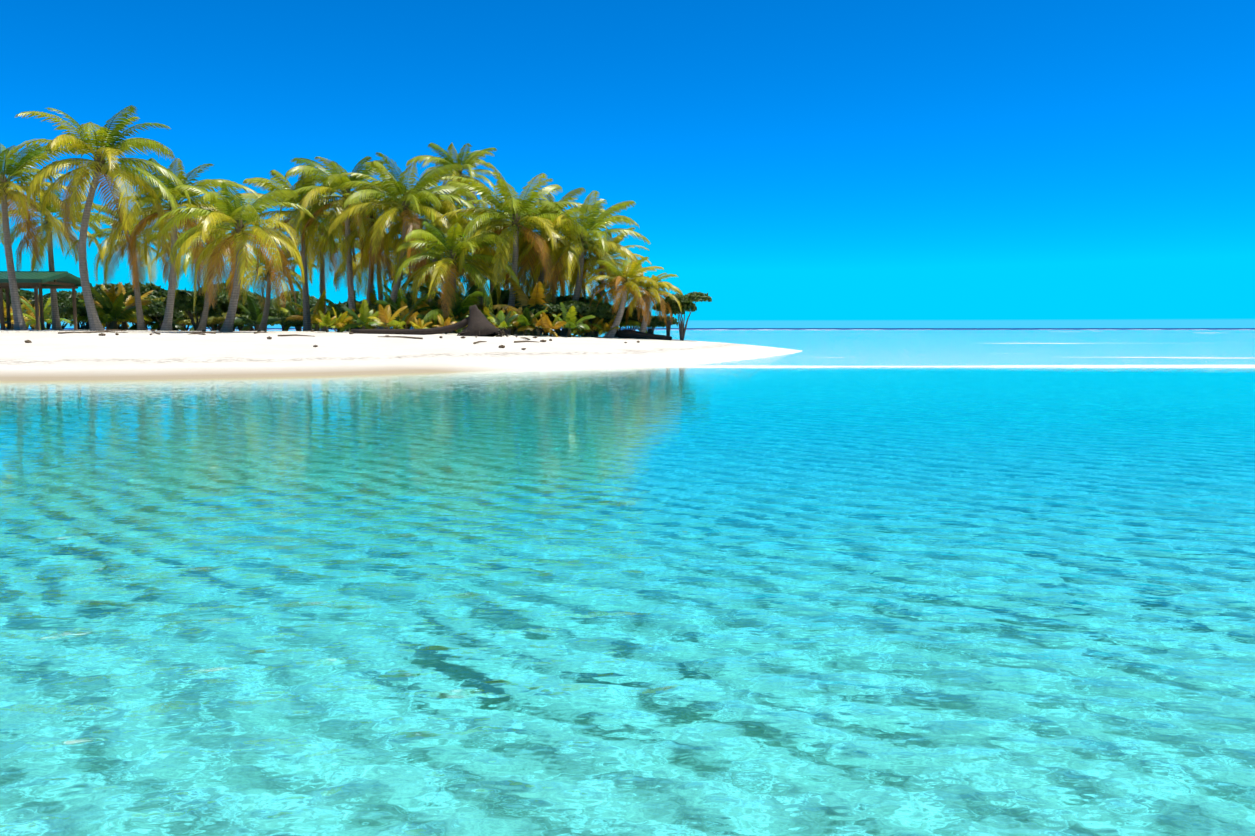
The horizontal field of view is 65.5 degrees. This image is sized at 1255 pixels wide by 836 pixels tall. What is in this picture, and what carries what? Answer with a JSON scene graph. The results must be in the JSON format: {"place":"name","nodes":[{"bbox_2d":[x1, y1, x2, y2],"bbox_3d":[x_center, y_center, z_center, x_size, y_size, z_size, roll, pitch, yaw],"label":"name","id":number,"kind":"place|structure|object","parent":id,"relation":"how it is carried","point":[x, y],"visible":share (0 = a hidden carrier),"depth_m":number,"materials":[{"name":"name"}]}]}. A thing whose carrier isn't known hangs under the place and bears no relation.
{"place":"outdoors","nodes":[
{"label":"outdoors","id":0,"kind":"place"},
{"bbox_2d":[0,330,1254,835],"bbox_3d":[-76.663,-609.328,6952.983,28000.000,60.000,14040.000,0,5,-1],"label":"sea water","id":1,"kind":"structure","parent":0,"point":[776,602],"depth_m":4.42,"materials":[{"name":"liquid"}]},
{"bbox_2d":[63,329,1249,329],"bbox_3d":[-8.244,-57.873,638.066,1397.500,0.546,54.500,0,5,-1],"label":"reef breakers","id":2,"kind":"object","parent":1,"relation":"on","point":[831,329],"depth_m":630.41,"materials":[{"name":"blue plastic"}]},
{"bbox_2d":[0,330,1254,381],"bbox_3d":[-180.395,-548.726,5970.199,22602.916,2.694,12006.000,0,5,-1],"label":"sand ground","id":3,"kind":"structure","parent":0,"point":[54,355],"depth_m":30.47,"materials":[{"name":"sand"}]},
{"bbox_2d":[3,300,39,329],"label":"young palm","id":4,"kind":"object","parent":3,"relation":"on","point":[5,314],"visible":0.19,"depth_m":71.17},
{"bbox_2d":[5,296,49,329],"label":"young palm","id":5,"kind":"object","parent":3,"relation":"on","point":[29,312],"visible":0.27,"depth_m":67.81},
{"bbox_2d":[3,290,69,328],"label":"shrub","id":6,"kind":"object","parent":3,"relation":"on","point":[27,295],"visible":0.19,"depth_m":76.61,"materials":[{"name":"green plant"}]},
{"bbox_2d":[10,297,73,329],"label":"young palm","id":7,"kind":"object","parent":3,"relation":"on","point":[46,311],"visible":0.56,"depth_m":66.27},
{"bbox_2d":[0,271,91,329],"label":"beach shelter","id":8,"kind":"object","parent":3,"relation":"on","point":[37,280],"visible":0.85,"depth_m":55.92,"materials":[{"name":"green paint"}]},
{"bbox_2d":[0,144,98,329],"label":"coconut palm","id":9,"kind":"object","parent":3,"relation":"on","point":[19,168],"visible":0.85,"depth_m":49.68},
{"bbox_2d":[0,179,112,329],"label":"coconut palm","id":10,"kind":"object","parent":3,"relation":"on","point":[48,242],"visible":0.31,"depth_m":58.88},
{"bbox_2d":[49,298,71,328],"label":"shrub","id":11,"kind":"object","parent":3,"relation":"on","point":[63,325],"depth_m":82.00,"materials":[{"name":"green plant"}]},
{"bbox_2d":[43,290,86,323],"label":"shrub","id":12,"kind":"object","parent":3,"relation":"on","point":[62,295],"visible":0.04,"depth_m":82.09,"materials":[{"name":"green plant"}]},
{"bbox_2d":[59,301,104,329],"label":"shrub","id":13,"kind":"object","parent":3,"relation":"on","point":[81,309],"visible":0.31,"depth_m":61.80,"materials":[{"name":"green plant"}]},
{"bbox_2d":[4,105,190,330],"bbox_3d":[-25.856,-9.598,48.317,8.292,11.080,7.768,3,6,33],"label":"coconut palm","id":14,"kind":"object","parent":3,"relation":"on","point":[98,165],"visible":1,"depth_m":47.30,"materials":[{"name":"plant"}]},
{"bbox_2d":[70,284,152,329],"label":"young palm","id":15,"kind":"object","parent":3,"relation":"on","point":[112,296],"visible":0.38,"depth_m":62.55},
{"bbox_2d":[83,287,149,328],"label":"young palm","id":16,"kind":"object","parent":3,"relation":"on","point":[114,314],"visible":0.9,"depth_m":62.18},
{"bbox_2d":[65,206,189,329],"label":"coconut palm","id":17,"kind":"object","parent":3,"relation":"on","point":[136,271],"visible":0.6,"depth_m":60.17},
{"bbox_2d":[101,282,153,329],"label":"young palm","id":18,"kind":"object","parent":3,"relation":"on","point":[124,324],"visible":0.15,"depth_m":64.73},
{"bbox_2d":[91,282,166,326],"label":"shrub","id":19,"kind":"object","parent":3,"relation":"on","point":[158,292],"visible":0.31,"depth_m":71.25,"materials":[{"name":"green plant"}]},
{"bbox_2d":[128,321,153,329],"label":"young palm","id":20,"kind":"object","parent":3,"relation":"on","point":[133,327],"visible":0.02,"depth_m":73.68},
{"bbox_2d":[130,296,166,325],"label":"shrub","id":21,"kind":"object","parent":3,"relation":"on","point":[162,299],"visible":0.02,"depth_m":68.58,"materials":[{"name":"green plant"}]},
{"bbox_2d":[144,316,174,330],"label":"shrub","id":22,"kind":"object","parent":3,"relation":"on","point":[155,320],"visible":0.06,"depth_m":65.93,"materials":[{"name":"green plant"}]},
{"bbox_2d":[143,300,184,327],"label":"shrub","id":23,"kind":"object","parent":3,"relation":"on","point":[157,309],"visible":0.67,"depth_m":65.02,"materials":[{"name":"green plant"}]},
{"bbox_2d":[151,311,185,330],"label":"bush","id":24,"kind":"object","parent":3,"relation":"on","point":[154,326],"visible":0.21,"depth_m":66.97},
{"bbox_2d":[82,158,259,330],"bbox_3d":[-23.872,-8.989,52.305,8.030,9.090,8.667,0,5,-1],"label":"coconut palm","id":25,"kind":"object","parent":3,"relation":"on","point":[174,237],"visible":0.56,"depth_m":51.44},
{"bbox_2d":[165,288,200,295],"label":"shrub","id":26,"kind":"object","parent":3,"relation":"on","point":[190,293],"depth_m":74.50,"materials":[{"name":"green plant"}]},
{"bbox_2d":[177,312,194,330],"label":"shrub","id":27,"kind":"object","parent":3,"relation":"on","point":[187,316],"visible":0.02,"depth_m":72.74,"materials":[{"name":"green plant"}]},
{"bbox_2d":[163,291,223,330],"bbox_3d":[-27.856,-6.843,63.113,2.967,2.798,3.838,4,7,38],"label":"shrub","id":28,"kind":"object","parent":3,"relation":"on","point":[183,301],"visible":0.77,"depth_m":62.36,"materials":[{"name":"green plant"}]},
{"bbox_2d":[177,313,241,330],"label":"shrub","id":29,"kind":"object","parent":3,"relation":"on","point":[212,320],"visible":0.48,"depth_m":67.46,"materials":[{"name":"green plant"}]},
{"bbox_2d":[147,218,278,330],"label":"coconut palm","id":30,"kind":"object","parent":3,"relation":"on","point":[205,311],"visible":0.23,"depth_m":62.14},
{"bbox_2d":[189,288,244,330],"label":"young palm","id":31,"kind":"object","parent":3,"relation":"on","point":[192,328],"visible":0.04,"depth_m":72.93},
{"bbox_2d":[196,283,244,295],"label":"shrub","id":32,"kind":"object","parent":3,"relation":"on","point":[224,288],"visible":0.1,"depth_m":79.94,"materials":[{"name":"green plant"}]},
{"bbox_2d":[150,183,313,331],"bbox_3d":[-17.988,-7.245,45.239,6.929,6.989,6.419,3,6,33],"label":"coconut palm","id":33,"kind":"object","parent":3,"relation":"on","point":[236,242],"visible":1,"depth_m":44.59,"materials":[{"name":"plant"}]},
{"bbox_2d":[220,315,276,330],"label":"shrub","id":34,"kind":"object","parent":3,"relation":"on","point":[247,317],"visible":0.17,"depth_m":68.27,"materials":[{"name":"green plant"}]},
{"bbox_2d":[210,289,296,330],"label":"shrub","id":35,"kind":"object","parent":3,"relation":"on","point":[222,302],"visible":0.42,"depth_m":69.93,"materials":[{"name":"green plant"}]},
{"bbox_2d":[227,296,287,330],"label":"young palm","id":36,"kind":"object","parent":3,"relation":"on","point":[255,316],"visible":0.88,"depth_m":64.35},
{"bbox_2d":[226,246,316,330],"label":"coconut palm","id":37,"kind":"object","parent":3,"relation":"on","point":[266,305],"visible":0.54,"depth_m":61.24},
{"bbox_2d":[270,290,317,330],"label":"shrub","id":38,"kind":"object","parent":3,"relation":"on","point":[297,295],"visible":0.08,"depth_m":78.36,"materials":[{"name":"green plant"}]},
{"bbox_2d":[275,315,315,329],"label":"shrub","id":39,"kind":"object","parent":3,"relation":"on","point":[293,322],"visible":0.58,"depth_m":64.22,"materials":[{"name":"green plant"}]},
{"bbox_2d":[271,296,320,330],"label":"young palm","id":40,"kind":"object","parent":3,"relation":"on","point":[292,312],"visible":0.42,"depth_m":64.98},
{"bbox_2d":[228,165,365,330],"bbox_3d":[-19.024,-9.705,57.241,7.596,9.641,8.114,0,5,-1],"label":"coconut palm","id":41,"kind":"object","parent":3,"relation":"on","point":[263,183],"visible":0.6,"depth_m":56.18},
{"bbox_2d":[283,298,331,330],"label":"shrub","id":42,"kind":"object","parent":3,"relation":"on","point":[312,303],"visible":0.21,"depth_m":76.98,"materials":[{"name":"green plant"}]},
{"bbox_2d":[285,290,333,330],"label":"young palm","id":43,"kind":"object","parent":3,"relation":"on","point":[319,305],"visible":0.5,"depth_m":61.41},
{"bbox_2d":[271,212,361,330],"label":"coconut palm","id":44,"kind":"object","parent":3,"relation":"on","point":[322,282],"visible":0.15,"depth_m":63.00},
{"bbox_2d":[315,310,340,331],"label":"tropical plant","id":45,"kind":"object","parent":3,"relation":"on","point":[327,321],"visible":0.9,"depth_m":45.81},
{"bbox_2d":[25,329,639,349],"bbox_3d":[-14.784,-3.236,39.355,30.799,0.722,16.691,0,5,-1],"label":"beach debris","id":46,"kind":"object","parent":3,"relation":"on","point":[203,332],"visible":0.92,"depth_m":38.84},
{"bbox_2d":[321,290,355,331],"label":"young palm","id":47,"kind":"object","parent":3,"relation":"on","point":[338,311],"visible":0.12,"depth_m":57.36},
{"bbox_2d":[322,307,358,331],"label":"tropical plant","id":48,"kind":"object","parent":3,"relation":"on","point":[341,321],"visible":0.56,"depth_m":46.41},
{"bbox_2d":[280,156,401,329],"bbox_3d":[-15.684,-9.628,55.077,7.635,10.098,6.927,-4,6,-36],"label":"coconut palm","id":49,"kind":"object","parent":3,"relation":"on","point":[331,175],"visible":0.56,"depth_m":54.05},
{"bbox_2d":[327,300,361,309],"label":"shrub","id":50,"kind":"object","parent":3,"relation":"on","point":[341,306],"visible":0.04,"depth_m":80.21,"materials":[{"name":"green plant"}]},
{"bbox_2d":[345,309,369,331],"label":"leafy plant","id":51,"kind":"object","parent":3,"relation":"on","point":[365,325],"visible":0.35,"depth_m":46.85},
{"bbox_2d":[332,285,389,328],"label":"young palm","id":52,"kind":"object","parent":3,"relation":"on","point":[356,301],"visible":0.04,"depth_m":58.02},
{"bbox_2d":[314,182,410,305],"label":"coconut palm","id":53,"kind":"object","parent":3,"relation":"on","point":[371,281],"visible":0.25,"depth_m":55.20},
{"bbox_2d":[340,299,384,331],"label":"leafy plant","id":54,"kind":"object","parent":3,"relation":"on","point":[364,314],"visible":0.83,"depth_m":46.34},
{"bbox_2d":[321,230,406,299],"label":"coconut palm","id":55,"kind":"object","parent":3,"relation":"on","point":[379,281],"visible":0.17,"depth_m":60.00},
{"bbox_2d":[347,304,385,328],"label":"shrub","id":56,"kind":"object","parent":3,"relation":"on","point":[375,307],"visible":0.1,"depth_m":53.23,"materials":[{"name":"green plant"}]},
{"bbox_2d":[355,292,401,328],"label":"young palm","id":57,"kind":"object","parent":3,"relation":"on","point":[372,298],"visible":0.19,"depth_m":56.20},
{"bbox_2d":[367,304,406,328],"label":"leafy plant","id":58,"kind":"object","parent":3,"relation":"on","point":[385,315],"visible":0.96,"depth_m":45.95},
{"bbox_2d":[382,285,417,328],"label":"young palm","id":59,"kind":"object","parent":3,"relation":"on","point":[387,288],"visible":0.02,"depth_m":55.13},
{"bbox_2d":[394,310,408,328],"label":"leafy plant","id":60,"kind":"object","parent":3,"relation":"on","point":[402,321],"visible":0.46,"depth_m":46.76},
{"bbox_2d":[365,288,438,328],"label":"young palm","id":61,"kind":"object","parent":3,"relation":"on","point":[387,300],"visible":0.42,"depth_m":48.38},
{"bbox_2d":[328,152,481,328],"bbox_3d":[-12.123,-9.104,52.557,7.903,9.514,8.122,2,6,22],"label":"coconut palm","id":62,"kind":"object","parent":3,"relation":"on","point":[393,188],"visible":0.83,"depth_m":51.17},
{"bbox_2d":[388,301,426,328],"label":"leafy plant","id":63,"kind":"object","parent":3,"relation":"on","point":[409,317],"visible":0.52,"depth_m":48.04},
{"bbox_2d":[409,317,432,328],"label":"leafy plant","id":64,"kind":"object","parent":3,"relation":"on","point":[418,324],"visible":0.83,"depth_m":45.74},
{"bbox_2d":[380,247,474,300],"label":"coconut palm","id":65,"kind":"object","parent":3,"relation":"on","point":[404,275],"visible":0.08,"depth_m":58.80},
{"bbox_2d":[363,187,492,302],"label":"coconut palm","id":66,"kind":"object","parent":3,"relation":"on","point":[447,206],"visible":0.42,"depth_m":53.30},
{"bbox_2d":[351,305,508,336],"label":"fallen tree trunk","id":67,"kind":"object","parent":3,"relation":"on","point":[477,322],"visible":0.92,"depth_m":43.76,"materials":[{"name":"brown wood"}]},
{"bbox_2d":[421,318,440,328],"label":"leafy plant","id":68,"kind":"object","parent":3,"relation":"on","point":[433,323],"visible":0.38,"depth_m":48.95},
{"bbox_2d":[408,300,477,313],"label":"shrub","id":69,"kind":"object","parent":3,"relation":"on","point":[429,304],"visible":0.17,"depth_m":53.30,"materials":[{"name":"green plant"}]},
{"bbox_2d":[403,277,483,327],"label":"young palm","id":70,"kind":"object","parent":3,"relation":"on","point":[434,304],"visible":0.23,"depth_m":50.29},
{"bbox_2d":[432,314,456,333],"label":"leafy plant","id":71,"kind":"object","parent":3,"relation":"on","point":[442,322],"visible":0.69,"depth_m":46.55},
{"bbox_2d":[408,270,501,333],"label":"young palm","id":72,"kind":"object","parent":3,"relation":"on","point":[463,305],"visible":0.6,"depth_m":48.67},
{"bbox_2d":[406,143,505,229],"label":"coconut palm","id":73,"kind":"object","parent":3,"relation":"on","point":[470,160],"visible":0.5,"depth_m":58.97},
{"bbox_2d":[443,308,468,332],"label":"leafy plant","id":74,"kind":"object","parent":3,"relation":"on","point":[462,318],"visible":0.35,"depth_m":48.36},
{"bbox_2d":[393,221,519,332],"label":"coconut palm","id":75,"kind":"object","parent":3,"relation":"on","point":[449,267],"visible":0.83,"depth_m":48.46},
{"bbox_2d":[458,287,495,315],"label":"young palm","id":76,"kind":"object","parent":3,"relation":"on","point":[484,299],"visible":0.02,"depth_m":57.58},
{"bbox_2d":[425,201,531,308],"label":"coconut palm","id":77,"kind":"object","parent":3,"relation":"on","point":[480,305],"visible":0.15,"depth_m":55.08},
{"bbox_2d":[483,307,504,327],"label":"leafy plant","id":78,"kind":"object","parent":3,"relation":"on","point":[486,311],"visible":0.23,"depth_m":47.32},
{"bbox_2d":[458,246,532,292],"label":"coconut palm","id":79,"kind":"object","parent":3,"relation":"on","point":[491,288],"visible":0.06,"depth_m":61.26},
{"bbox_2d":[487,310,517,335],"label":"leafy plant","id":80,"kind":"object","parent":3,"relation":"on","point":[500,320],"visible":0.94,"depth_m":46.38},
{"bbox_2d":[497,306,522,334],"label":"leafy plant","id":81,"kind":"object","parent":3,"relation":"on","point":[519,310],"visible":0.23,"depth_m":47.94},
{"bbox_2d":[486,289,534,331],"bbox_3d":[-6.026,-5.644,52.727,3.224,2.644,3.454,2,6,25],"label":"shrub","id":82,"kind":"object","parent":3,"relation":"on","point":[504,297],"visible":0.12,"depth_m":51.53,"materials":[{"name":"green plant"}]},
{"bbox_2d":[432,163,591,333],"bbox_3d":[-5.866,-8.513,50.065,8.197,8.912,8.802,0,5,-1],"label":"coconut palm","id":83,"kind":"object","parent":3,"relation":"on","point":[509,204],"visible":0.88,"depth_m":49.32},
{"bbox_2d":[509,307,547,335],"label":"leafy plant","id":84,"kind":"object","parent":3,"relation":"on","point":[525,318],"visible":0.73,"depth_m":47.34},
{"bbox_2d":[491,267,566,334],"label":"young palm","id":85,"kind":"object","parent":3,"relation":"on","point":[523,297],"visible":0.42,"depth_m":48.88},
{"bbox_2d":[487,221,587,295],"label":"coconut palm","id":86,"kind":"object","parent":3,"relation":"on","point":[563,284],"visible":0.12,"depth_m":55.90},
{"bbox_2d":[517,306,557,336],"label":"leafy plant","id":87,"kind":"object","parent":3,"relation":"on","point":[534,319],"visible":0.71,"depth_m":47.30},
{"bbox_2d":[473,187,612,334],"bbox_3d":[-4.538,-8.276,53.367,7.684,8.127,7.396,0,5,-1],"label":"coconut palm","id":88,"kind":"object","parent":3,"relation":"on","point":[523,263],"visible":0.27,"depth_m":51.77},
{"bbox_2d":[533,311,566,336],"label":"leafy plant","id":89,"kind":"object","parent":3,"relation":"on","point":[553,325],"visible":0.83,"depth_m":47.08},
{"bbox_2d":[528,294,573,334],"bbox_3d":[-4.223,-5.411,51.278,3.422,2.347,3.701,4,7,36],"label":"bush","id":90,"kind":"object","parent":3,"relation":"on","point":[557,302],"visible":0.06,"depth_m":51.07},
{"bbox_2d":[522,302,593,334],"bbox_3d":[-3.898,-5.000,49.750,4.494,1.837,3.233,0,5,-1],"label":"shrub","id":91,"kind":"object","parent":3,"relation":"on","point":[555,308],"visible":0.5,"depth_m":48.63,"materials":[{"name":"green plant"}]},
{"bbox_2d":[529,260,598,335],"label":"coconut palm","id":92,"kind":"object","parent":3,"relation":"on","point":[586,288],"visible":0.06,"depth_m":58.66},
{"bbox_2d":[547,295,589,332],"bbox_3d":[-3.547,-5.624,54.525,5.727,2.570,2.955,0,5,-1],"label":"shrub","id":93,"kind":"object","parent":3,"relation":"on","point":[567,298],"visible":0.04,"depth_m":54.05,"materials":[{"name":"green plant"}]},
{"bbox_2d":[552,302,594,336],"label":"leafy plant","id":94,"kind":"object","parent":3,"relation":"on","point":[569,316],"visible":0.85,"depth_m":47.88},
{"bbox_2d":[510,191,649,335],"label":"coconut palm","id":95,"kind":"object","parent":3,"relation":"on","point":[596,224],"visible":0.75,"depth_m":50.63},
{"bbox_2d":[573,327,592,336],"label":"leafy plant","id":96,"kind":"object","parent":3,"relation":"on","point":[576,333],"visible":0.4,"depth_m":50.18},
{"bbox_2d":[563,300,617,336],"bbox_3d":[-2.047,-5.135,50.797,3.188,2.096,2.710,0,5,-1],"label":"shrub","id":97,"kind":"object","parent":3,"relation":"on","point":[602,310],"visible":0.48,"depth_m":49.89,"materials":[{"name":"green plant"}]},
{"bbox_2d":[579,315,607,336],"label":"shrub","id":98,"kind":"object","parent":3,"relation":"on","point":[597,321],"visible":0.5,"depth_m":50.00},
{"bbox_2d":[548,227,651,336],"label":"coconut palm","id":99,"kind":"object","parent":3,"relation":"on","point":[617,239],"visible":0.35,"depth_m":52.93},
{"bbox_2d":[592,315,619,335],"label":"shrub","id":100,"kind":"object","parent":3,"relation":"on","point":[605,328],"visible":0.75,"depth_m":49.82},
{"bbox_2d":[572,279,646,336],"bbox_3d":[-1.119,-5.753,52.057,3.848,3.549,4.068,-1,5,-14],"label":"hedge","id":101,"kind":"object","parent":3,"relation":"on","point":[631,323],"visible":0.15,"depth_m":51.47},
{"bbox_2d":[592,307,643,336],"bbox_3d":[-0.756,-5.129,52.197,3.527,1.885,2.967,0,5,-1],"label":"shrub","id":102,"kind":"object","parent":3,"relation":"on","point":[635,312],"visible":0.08,"depth_m":51.36,"materials":[{"name":"green plant"}]},
{"bbox_2d":[584,257,665,337],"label":"coconut palm","id":103,"kind":"object","parent":3,"relation":"on","point":[628,270],"visible":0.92,"depth_m":49.33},
{"bbox_2d":[622,311,649,329],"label":"shrub","id":104,"kind":"object","parent":3,"relation":"on","point":[634,320],"visible":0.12,"depth_m":51.79,"materials":[{"name":"green plant"}]},
{"bbox_2d":[618,327,671,339],"bbox_3d":[0.900,-4.342,50.638,2.827,0.743,0.459,-1,5,-10],"label":"driftwood log","id":105,"kind":"object","parent":3,"relation":"on","point":[625,333],"visible":0.9,"depth_m":50.46,"materials":[{"name":"brown wood"}]},
{"bbox_2d":[608,273,682,338],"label":"coconut palm","id":106,"kind":"object","parent":3,"relation":"on","point":[657,295],"visible":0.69,"depth_m":50.26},
{"bbox_2d":[640,314,677,333],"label":"shrub","id":107,"kind":"object","parent":3,"relation":"on","point":[654,322],"visible":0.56,"depth_m":52.22,"materials":[{"name":"green plant"}]},
{"bbox_2d":[652,303,687,335],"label":"shrub","id":108,"kind":"object","parent":3,"relation":"on","point":[674,311],"visible":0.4,"depth_m":51.05,"materials":[{"name":"green plant"}]},
{"bbox_2d":[663,291,711,340],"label":"tree","id":109,"kind":"object","parent":3,"relation":"on","point":[688,300],"visible":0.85,"depth_m":50.76,"materials":[{"name":"green plant"}]},
{"bbox_2d":[0,328,1254,329],"bbox_3d":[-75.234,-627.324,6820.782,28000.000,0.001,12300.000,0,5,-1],"label":"sea","id":110,"kind":"structure","parent":0,"point":[898,328],"depth_m":2577.02,"materials":[{"name":"blue liquid"}]},
{"bbox_2d":[0,0,1254,327],"label":"sky","id":111,"kind":"structure","parent":0,"point":[792,163],"materials":[{"name":"blue"}]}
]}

